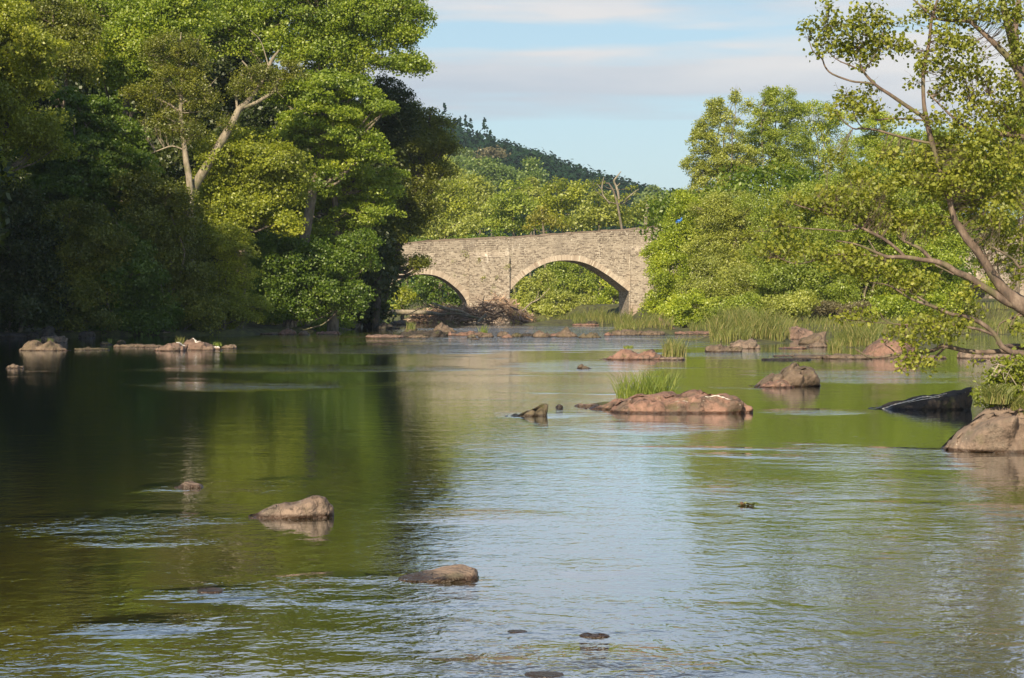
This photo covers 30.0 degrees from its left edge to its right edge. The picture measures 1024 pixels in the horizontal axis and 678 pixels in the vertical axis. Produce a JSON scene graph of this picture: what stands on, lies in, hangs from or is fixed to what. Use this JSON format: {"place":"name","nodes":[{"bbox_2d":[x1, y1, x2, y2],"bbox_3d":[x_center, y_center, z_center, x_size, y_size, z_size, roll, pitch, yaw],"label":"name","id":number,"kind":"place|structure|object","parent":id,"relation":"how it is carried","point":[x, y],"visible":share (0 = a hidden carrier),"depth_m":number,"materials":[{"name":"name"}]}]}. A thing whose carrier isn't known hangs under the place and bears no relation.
{"place":"outdoors","nodes":[
{"label":"outdoors","id":0,"kind":"place"},
{"bbox_2d":[0,317,1023,677],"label":"river water","id":1,"kind":"structure","parent":0,"point":[860,539],"depth_m":15.95,"materials":[{"name":"liquid"}]},
{"bbox_2d":[25,326,55,337],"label":"boulder","id":2,"kind":"object","parent":1,"relation":"on","point":[46,331],"visible":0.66,"depth_m":90.81,"materials":[{"name":"stone"}]},
{"bbox_2d":[19,340,69,350],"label":"rock","id":3,"kind":"object","parent":1,"relation":"on","point":[37,345],"visible":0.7,"depth_m":67.69,"materials":[{"name":"brown stone"}]},
{"bbox_2d":[40,335,67,342],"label":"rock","id":4,"kind":"object","parent":1,"relation":"on","point":[60,339],"visible":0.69,"depth_m":80.21,"materials":[{"name":"grey stone"}]},
{"bbox_2d":[154,342,187,350],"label":"rock","id":5,"kind":"object","parent":1,"relation":"on","point":[177,346],"visible":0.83,"depth_m":67.36,"materials":[{"name":"brown stone"}]},
{"bbox_2d":[183,338,222,349],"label":"rock","id":6,"kind":"object","parent":1,"relation":"on","point":[193,344],"visible":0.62,"depth_m":68.34,"materials":[{"name":"brown stone"}]},
{"bbox_2d":[248,495,333,518],"bbox_3d":[-1.867,1.600,15.906,0.766,0.612,0.600,1,1,27],"label":"rock","id":7,"kind":"object","parent":1,"relation":"on","point":[314,506],"visible":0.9,"depth_m":15.75,"materials":[{"name":"grey stone"}]},
{"bbox_2d":[400,330,448,336],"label":"rock","id":8,"kind":"object","parent":1,"relation":"on","point":[435,333],"visible":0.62,"depth_m":93.21,"materials":[{"name":"stone"}]},
{"bbox_2d":[398,564,478,582],"bbox_3d":[-0.469,1.704,12.400,0.528,0.456,0.784,0,1,0],"label":"rock","id":9,"kind":"object","parent":1,"relation":"on","point":[455,573],"visible":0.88,"depth_m":12.27,"materials":[{"name":"grey stone"}]},
{"bbox_2d":[403,291,537,322],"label":"driftwood pile","id":10,"kind":"object","parent":1,"relation":"on","point":[508,311],"visible":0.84,"depth_m":150.82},
{"bbox_2d":[384,309,444,316],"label":"driftwood log","id":11,"kind":"object","parent":10,"relation":"on","point":[406,312],"visible":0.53,"depth_m":149.84,"materials":[{"name":"brown wood"}]},
{"bbox_2d":[506,403,547,416],"bbox_3d":[0.232,1.313,29.611,0.678,0.617,0.431,-1,1,-31],"label":"rock","id":12,"kind":"object","parent":1,"relation":"on","point":[541,410],"visible":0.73,"depth_m":29.57,"materials":[{"name":"stone"}]},
{"bbox_2d":[525,671,563,677],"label":"rock","id":13,"kind":"object","parent":1,"relation":"on","point":[543,674],"visible":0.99,"depth_m":9.16,"materials":[{"name":"grey stone"}]},
{"bbox_2d":[585,398,622,409],"bbox_3d":[1.526,1.280,31.618,0.881,0.596,0.650,-1,1,-37],"label":"rock ledge","id":14,"kind":"object","parent":1,"relation":"on","point":[610,405],"visible":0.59,"depth_m":31.40,"materials":[{"name":"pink stone"}]},
{"bbox_2d":[603,349,663,359],"bbox_3d":[3.668,0.712,57.869,2.026,0.843,1.344,0,1,-21],"label":"rock","id":15,"kind":"object","parent":1,"relation":"on","point":[626,354],"visible":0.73,"depth_m":57.61,"materials":[{"name":"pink stone"}]},
{"bbox_2d":[658,337,689,356],"bbox_3d":[5.167,0.229,60.038,1.005,0.665,1.350,0,1,-19],"label":"grass clump","id":16,"kind":"object","parent":1,"relation":"on","point":[672,349],"visible":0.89,"depth_m":59.83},
{"bbox_2d":[610,389,752,413],"bbox_3d":[2.756,1.238,30.843,2.360,0.852,1.411,0,1,13],"label":"rock","id":17,"kind":"object","parent":1,"relation":"on","point":[694,401],"visible":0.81,"depth_m":30.37,"materials":[{"name":"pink stone"}]},
{"bbox_2d":[704,344,742,351],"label":"rock","id":18,"kind":"object","parent":1,"relation":"on","point":[717,348],"visible":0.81,"depth_m":66.09,"materials":[{"name":"brown stone"}]},
{"bbox_2d":[729,338,759,348],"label":"rock","id":19,"kind":"object","parent":1,"relation":"on","point":[750,343],"visible":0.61,"depth_m":70.41,"materials":[{"name":"brown stone"}]},
{"bbox_2d":[755,379,794,387],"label":"rock","id":20,"kind":"object","parent":1,"relation":"on","point":[781,383],"visible":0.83,"depth_m":39.11,"materials":[{"name":"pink stone"}]},
{"bbox_2d":[749,362,820,386],"bbox_3d":[5.748,1.007,40.016,1.541,1.056,1.154,0,1,23],"label":"boulder","id":21,"kind":"object","parent":1,"relation":"in","point":[794,374],"visible":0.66,"depth_m":39.59,"materials":[{"name":"brown stone"}]},
{"bbox_2d":[773,354,823,356],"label":"rock","id":22,"kind":"object","parent":1,"relation":"on","point":[783,355],"visible":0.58,"depth_m":60.73,"materials":[{"name":"brown stone"}]},
{"bbox_2d":[827,339,844,353],"bbox_3d":[10.467,0.225,61.999,0.710,0.492,1.137,0,1,0],"label":"grass clump","id":23,"kind":"object","parent":22,"relation":"on","point":[832,348],"visible":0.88,"depth_m":61.78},
{"bbox_2d":[789,326,813,338],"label":"boulder","id":24,"kind":"object","parent":1,"relation":"on","point":[796,332],"visible":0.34,"depth_m":87.31,"materials":[{"name":"brown stone"}]},
{"bbox_2d":[798,332,827,343],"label":"boulder","id":25,"kind":"object","parent":1,"relation":"on","point":[819,337],"visible":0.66,"depth_m":77.55,"materials":[{"name":"brown stone"}]},
{"bbox_2d":[822,353,871,358],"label":"rock","id":26,"kind":"object","parent":1,"relation":"on","point":[843,356],"visible":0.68,"depth_m":57.95,"materials":[{"name":"brown stone"}]},
{"bbox_2d":[860,337,918,358],"bbox_3d":[11.730,0.586,59.167,1.982,1.266,2.180,0,1,0],"label":"boulder","id":27,"kind":"object","parent":1,"relation":"in","point":[877,347],"visible":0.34,"depth_m":58.53,"materials":[{"name":"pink stone"}]},
{"bbox_2d":[868,387,972,409],"bbox_3d":[6.723,1.223,31.640,1.734,0.865,1.012,0,1,18],"label":"boulder","id":28,"kind":"object","parent":1,"relation":"on","point":[962,399],"visible":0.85,"depth_m":31.34,"materials":[{"name":"stone"}]},
{"bbox_2d":[957,349,1013,358],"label":"rock","id":29,"kind":"object","parent":1,"relation":"on","point":[966,355],"visible":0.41,"depth_m":58.48,"materials":[{"name":"brown stone"}]},
{"bbox_2d":[0,271,1023,404],"bbox_3d":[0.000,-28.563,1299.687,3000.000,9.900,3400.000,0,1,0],"label":"ground","id":30,"kind":"structure","parent":0,"point":[256,328],"depth_m":104.10,"materials":[{"name":"soil"}]},
{"bbox_2d":[0,148,13,248],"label":"tree","id":31,"kind":"object","parent":30,"relation":"on","point":[3,209],"visible":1,"depth_m":84.22,"materials":[{"name":"green plant"}]},
{"bbox_2d":[0,173,78,331],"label":"bush","id":32,"kind":"object","parent":30,"relation":"on","point":[22,297],"visible":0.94,"depth_m":95.06,"materials":[{"name":"green plant"}]},
{"bbox_2d":[0,0,79,188],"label":"tree","id":33,"kind":"object","parent":30,"relation":"on","point":[22,77],"visible":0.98,"depth_m":94.98,"materials":[{"name":"green plant"}]},
{"bbox_2d":[1,0,115,216],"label":"tree","id":34,"kind":"object","parent":30,"relation":"on","point":[47,103],"visible":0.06,"depth_m":124.66,"materials":[{"name":"green plant"}]},
{"bbox_2d":[11,0,110,118],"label":"tree","id":35,"kind":"object","parent":30,"relation":"on","point":[69,29],"visible":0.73,"depth_m":103.38,"materials":[{"name":"green plant"}]},
{"bbox_2d":[9,196,138,331],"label":"bush","id":36,"kind":"object","parent":30,"relation":"on","point":[88,239],"visible":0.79,"depth_m":96.22,"materials":[{"name":"green plant"}]},
{"bbox_2d":[8,84,165,325],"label":"tree","id":37,"kind":"object","parent":30,"relation":"on","point":[87,172],"visible":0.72,"depth_m":99.90,"materials":[{"name":"green plant"}]},
{"bbox_2d":[23,0,215,202],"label":"tree","id":38,"kind":"object","parent":30,"relation":"on","point":[142,143],"visible":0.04,"depth_m":129.91,"materials":[{"name":"green plant"}]},
{"bbox_2d":[0,192,252,306],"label":"tree","id":39,"kind":"object","parent":30,"relation":"on","point":[211,258],"visible":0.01,"depth_m":120.33,"materials":[{"name":"green plant"}]},
{"bbox_2d":[72,221,187,334],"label":"bush","id":40,"kind":"object","parent":30,"relation":"on","point":[142,312],"visible":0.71,"depth_m":97.30,"materials":[{"name":"green plant"}]},
{"bbox_2d":[41,0,230,226],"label":"tree","id":41,"kind":"object","parent":30,"relation":"on","point":[130,25],"visible":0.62,"depth_m":108.58,"materials":[{"name":"green plant"}]},
{"bbox_2d":[106,168,229,334],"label":"bush","id":42,"kind":"object","parent":30,"relation":"on","point":[161,213],"visible":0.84,"depth_m":98.74,"materials":[{"name":"green plant"}]},
{"bbox_2d":[117,28,226,272],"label":"tree","id":43,"kind":"object","parent":30,"relation":"on","point":[192,75],"visible":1,"depth_m":103.55,"materials":[{"name":"green plant"}]},
{"bbox_2d":[126,0,279,265],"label":"tree","id":44,"kind":"object","parent":30,"relation":"on","point":[172,157],"visible":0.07,"depth_m":126.40,"materials":[{"name":"green plant"}]},
{"bbox_2d":[191,222,274,329],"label":"bush","id":45,"kind":"object","parent":30,"relation":"on","point":[227,245],"visible":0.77,"depth_m":101.02,"materials":[{"name":"green plant"}]},
{"bbox_2d":[185,30,311,215],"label":"tree","id":46,"kind":"object","parent":30,"relation":"on","point":[249,93],"visible":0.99,"depth_m":104.11,"materials":[{"name":"green plant"}]},
{"bbox_2d":[179,125,319,327],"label":"tree","id":47,"kind":"object","parent":30,"relation":"on","point":[253,173],"visible":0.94,"depth_m":105.12,"materials":[{"name":"green plant"}]},
{"bbox_2d":[249,315,356,329],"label":"bush","id":48,"kind":"object","parent":30,"relation":"on","point":[343,323],"visible":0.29,"depth_m":115.73,"materials":[{"name":"green plant"}]},
{"bbox_2d":[205,87,410,307],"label":"tree","id":49,"kind":"object","parent":30,"relation":"on","point":[261,114],"visible":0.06,"depth_m":122.52,"materials":[{"name":"green plant"}]},
{"bbox_2d":[179,0,437,321],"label":"tree","id":50,"kind":"object","parent":30,"relation":"on","point":[329,28],"visible":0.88,"depth_m":118.81,"materials":[{"name":"green plant"}]},
{"bbox_2d":[235,227,385,330],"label":"tree","id":51,"kind":"object","parent":30,"relation":"on","point":[287,266],"visible":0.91,"depth_m":108.20,"materials":[{"name":"green plant"}]},
{"bbox_2d":[258,68,400,326],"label":"tree","id":52,"kind":"object","parent":30,"relation":"on","point":[338,120],"visible":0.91,"depth_m":109.20,"materials":[{"name":"green plant"}]},
{"bbox_2d":[262,148,410,329],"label":"tree","id":53,"kind":"object","parent":30,"relation":"on","point":[364,205],"visible":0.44,"depth_m":112.29,"materials":[{"name":"green plant"}]},
{"bbox_2d":[344,237,405,326],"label":"tree","id":54,"kind":"object","parent":30,"relation":"on","point":[369,311],"visible":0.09,"depth_m":126.58,"materials":[{"name":"green plant"}]},
{"bbox_2d":[357,73,423,326],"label":"tree","id":55,"kind":"object","parent":30,"relation":"on","point":[403,118],"visible":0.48,"depth_m":125.27,"materials":[{"name":"green plant"}]},
{"bbox_2d":[390,285,421,319],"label":"tree","id":56,"kind":"object","parent":30,"relation":"on","point":[405,296],"visible":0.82,"depth_m":166.80,"materials":[{"name":"green plant"}]},
{"bbox_2d":[363,99,465,326],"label":"tree","id":57,"kind":"object","parent":30,"relation":"on","point":[429,148],"visible":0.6,"depth_m":127.45,"materials":[{"name":"green plant"}]},
{"bbox_2d":[387,227,508,316],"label":"tree","id":58,"kind":"object","parent":30,"relation":"on","point":[425,284],"visible":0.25,"depth_m":184.53,"materials":[{"name":"green plant"}]},
{"bbox_2d":[410,209,485,302],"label":"tree","id":59,"kind":"object","parent":30,"relation":"on","point":[460,229],"visible":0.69,"depth_m":204.29,"materials":[{"name":"green plant"}]},
{"bbox_2d":[426,178,486,238],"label":"tree","id":60,"kind":"object","parent":30,"relation":"on","point":[455,204],"visible":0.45,"depth_m":228.98,"materials":[{"name":"green plant"}]},
{"bbox_2d":[454,171,515,234],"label":"tree","id":61,"kind":"object","parent":30,"relation":"on","point":[483,192],"visible":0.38,"depth_m":254.01,"materials":[{"name":"green plant"}]},
{"bbox_2d":[458,155,526,235],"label":"tree","id":62,"kind":"object","parent":30,"relation":"on","point":[491,167],"visible":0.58,"depth_m":418.90,"materials":[{"name":"green plant"}]},
{"bbox_2d":[477,178,548,294],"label":"tree","id":63,"kind":"object","parent":30,"relation":"on","point":[505,218],"visible":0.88,"depth_m":214.25,"materials":[{"name":"green plant"}]},
{"bbox_2d":[521,176,544,277],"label":"tree","id":64,"kind":"object","parent":30,"relation":"on","point":[535,192],"visible":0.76,"depth_m":299.07,"materials":[{"name":"green plant"}]},
{"bbox_2d":[510,268,560,316],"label":"tree","id":65,"kind":"object","parent":30,"relation":"on","point":[535,286],"visible":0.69,"depth_m":183.64,"materials":[{"name":"green plant"}]},
{"bbox_2d":[522,203,572,298],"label":"tree","id":66,"kind":"object","parent":30,"relation":"on","point":[546,218],"visible":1,"depth_m":197.76,"materials":[{"name":"green plant"}]},
{"bbox_2d":[524,175,595,289],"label":"tree","id":67,"kind":"object","parent":30,"relation":"on","point":[569,198],"visible":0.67,"depth_m":221.13,"materials":[{"name":"green plant"}]},
{"bbox_2d":[513,262,618,302],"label":"tree","id":68,"kind":"object","parent":30,"relation":"on","point":[541,266],"visible":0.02,"depth_m":200.96,"materials":[{"name":"green plant"}]},
{"bbox_2d":[539,288,598,318],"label":"tree","id":69,"kind":"object","parent":30,"relation":"on","point":[570,299],"visible":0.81,"depth_m":177.47,"materials":[{"name":"green plant"}]},
{"bbox_2d":[542,261,603,300],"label":"tree","id":70,"kind":"object","parent":30,"relation":"on","point":[568,277],"visible":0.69,"depth_m":189.48,"materials":[{"name":"green plant"}]},
{"bbox_2d":[568,188,634,296],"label":"tree","id":71,"kind":"object","parent":30,"relation":"on","point":[585,217],"visible":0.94,"depth_m":211.44,"materials":[{"name":"green plant"}]},
{"bbox_2d":[595,279,618,303],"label":"tree","id":72,"kind":"object","parent":30,"relation":"on","point":[610,291],"visible":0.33,"depth_m":183.40,"materials":[{"name":"green plant"}]},
{"bbox_2d":[584,177,639,228],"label":"tree","id":73,"kind":"object","parent":30,"relation":"on","point":[616,203],"visible":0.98,"depth_m":208.61,"materials":[{"name":"green plant"}]},
{"bbox_2d":[606,367,687,398],"bbox_3d":[2.341,0.823,32.974,1.408,0.644,1.272,1,1,34],"label":"grass clump","id":74,"kind":"object","parent":30,"relation":"on","point":[647,388],"visible":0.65,"depth_m":32.91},
{"bbox_2d":[620,195,674,227],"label":"tree","id":75,"kind":"object","parent":30,"relation":"on","point":[637,211],"visible":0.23,"depth_m":234.09,"materials":[{"name":"green plant"}]},
{"bbox_2d":[637,187,707,316],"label":"tree","id":76,"kind":"object","parent":30,"relation":"on","point":[660,254],"visible":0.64,"depth_m":127.27,"materials":[{"name":"green plant"}]},
{"bbox_2d":[654,288,717,327],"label":"bush","id":77,"kind":"object","parent":30,"relation":"on","point":[684,308],"visible":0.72,"depth_m":111.25,"materials":[{"name":"green plant"}]},
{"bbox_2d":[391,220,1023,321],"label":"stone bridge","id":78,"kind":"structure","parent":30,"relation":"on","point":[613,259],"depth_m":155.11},
{"bbox_2d":[678,87,764,258],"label":"tree","id":79,"kind":"object","parent":30,"relation":"on","point":[719,157],"visible":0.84,"depth_m":139.47,"materials":[{"name":"green plant"}]},
{"bbox_2d":[678,188,764,289],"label":"tree","id":80,"kind":"object","parent":30,"relation":"on","point":[720,222],"visible":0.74,"depth_m":123.37,"materials":[{"name":"green plant"}]},
{"bbox_2d":[673,263,786,302],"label":"bush","id":81,"kind":"object","parent":30,"relation":"on","point":[735,282],"visible":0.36,"depth_m":115.69,"materials":[{"name":"green plant"}]},
{"bbox_2d":[700,292,774,319],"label":"bush","id":82,"kind":"object","parent":30,"relation":"on","point":[749,299],"visible":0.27,"depth_m":109.65,"materials":[{"name":"green plant"}]},
{"bbox_2d":[733,85,818,193],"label":"tree","id":83,"kind":"object","parent":30,"relation":"on","point":[788,128],"visible":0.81,"depth_m":142.32,"materials":[{"name":"green plant"}]},
{"bbox_2d":[730,181,840,268],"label":"tree","id":84,"kind":"object","parent":30,"relation":"on","point":[804,222],"visible":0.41,"depth_m":119.35,"materials":[{"name":"green plant"}]},
{"bbox_2d":[757,289,822,320],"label":"bush","id":85,"kind":"object","parent":30,"relation":"on","point":[794,305],"visible":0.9,"depth_m":106.20,"materials":[{"name":"green plant"}]},
{"bbox_2d":[634,155,982,300],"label":"tree","id":86,"kind":"object","parent":30,"relation":"on","point":[758,178],"visible":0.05,"depth_m":132.85,"materials":[{"name":"green plant"}]},
{"bbox_2d":[747,251,870,305],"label":"bush","id":87,"kind":"object","parent":30,"relation":"on","point":[804,276],"visible":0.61,"depth_m":113.41,"materials":[{"name":"green plant"}]},
{"bbox_2d":[789,99,862,179],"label":"tree","id":88,"kind":"object","parent":30,"relation":"on","point":[826,127],"visible":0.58,"depth_m":145.52,"materials":[{"name":"green plant"}]},
{"bbox_2d":[799,300,909,321],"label":"tree","id":89,"kind":"object","parent":30,"relation":"on","point":[824,308],"visible":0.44,"depth_m":108.59,"materials":[{"name":"green plant"}]},
{"bbox_2d":[807,203,908,303],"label":"tree","id":90,"kind":"object","parent":30,"relation":"on","point":[875,243],"visible":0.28,"depth_m":114.38,"materials":[{"name":"green plant"}]},
{"bbox_2d":[808,156,921,247],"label":"tree","id":91,"kind":"object","parent":30,"relation":"on","point":[836,179],"visible":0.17,"depth_m":121.11,"materials":[{"name":"green plant"}]},
{"bbox_2d":[845,110,904,171],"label":"tree","id":92,"kind":"object","parent":30,"relation":"on","point":[870,140],"visible":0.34,"depth_m":149.36,"materials":[{"name":"green plant"}]},
{"bbox_2d":[737,0,1023,378],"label":"alder tree","id":93,"kind":"object","parent":30,"relation":"on","point":[1004,293],"visible":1,"depth_m":26.91,"materials":[{"name":"green plant"}]},
{"bbox_2d":[866,290,970,323],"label":"bush","id":94,"kind":"object","parent":30,"relation":"on","point":[891,306],"visible":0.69,"depth_m":104.69,"materials":[{"name":"green plant"}]},
{"bbox_2d":[873,202,979,302],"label":"tree","id":95,"kind":"object","parent":30,"relation":"on","point":[947,247],"visible":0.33,"depth_m":112.25,"materials":[{"name":"green plant"}]},
{"bbox_2d":[888,122,993,273],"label":"tree","id":96,"kind":"object","parent":30,"relation":"on","point":[918,136],"visible":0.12,"depth_m":117.29,"materials":[{"name":"green plant"}]},
{"bbox_2d":[941,404,1023,452],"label":"boulder","id":97,"kind":"object","parent":30,"relation":"on","point":[997,429],"visible":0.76,"depth_m":22.55,"materials":[{"name":"grey stone"}]},
{"bbox_2d":[965,383,1022,403],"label":"grass clump","id":98,"kind":"object","parent":97,"relation":"on","point":[998,395],"visible":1,"depth_m":23.07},
{"bbox_2d":[969,340,1023,409],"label":"weed clump","id":99,"kind":"object","parent":97,"relation":"on","point":[1006,375],"visible":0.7,"depth_m":23.55,"materials":[{"name":"green plant"}]},
{"bbox_2d":[986,394,1023,413],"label":"grass clump","id":100,"kind":"object","parent":97,"relation":"on","point":[1019,402],"visible":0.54,"depth_m":23.10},
{"bbox_2d":[957,209,1023,301],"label":"tree","id":101,"kind":"object","parent":30,"relation":"on","point":[974,261],"visible":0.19,"depth_m":121.65,"materials":[{"name":"green plant"}]},
{"bbox_2d":[961,101,1023,292],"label":"tree","id":102,"kind":"object","parent":30,"relation":"on","point":[1019,176],"visible":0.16,"depth_m":115.44,"materials":[{"name":"green plant"}]},
{"bbox_2d":[264,0,1023,217],"label":"sky","id":103,"kind":"structure","parent":0,"point":[611,86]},
{"bbox_2d":[529,300,1023,347],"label":"bank grass","id":104,"kind":"structure","parent":0,"point":[743,325],"depth_m":84.60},
{"bbox_3d":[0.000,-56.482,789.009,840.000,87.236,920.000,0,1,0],"label":"hill","id":105,"kind":"structure","parent":0,"visible":0},
{"bbox_2d":[226,96,705,298],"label":"hillside wood","id":106,"kind":"object","parent":105,"relation":"on","point":[553,165],"visible":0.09,"depth_m":636.56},
{"bbox_2d":[473,145,510,174],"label":"tree","id":107,"kind":"object","parent":105,"relation":"on","point":[493,152],"visible":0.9,"depth_m":558.10,"materials":[{"name":"green plant"}]},
{"bbox_2d":[513,155,549,234],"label":"tree","id":108,"kind":"object","parent":105,"relation":"on","point":[538,174],"visible":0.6,"depth_m":398.34,"materials":[{"name":"green plant"}]},
{"bbox_2d":[634,184,669,202],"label":"tree","id":109,"kind":"object","parent":105,"relation":"on","point":[655,189],"visible":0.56,"depth_m":478.51,"materials":[{"name":"green plant"}]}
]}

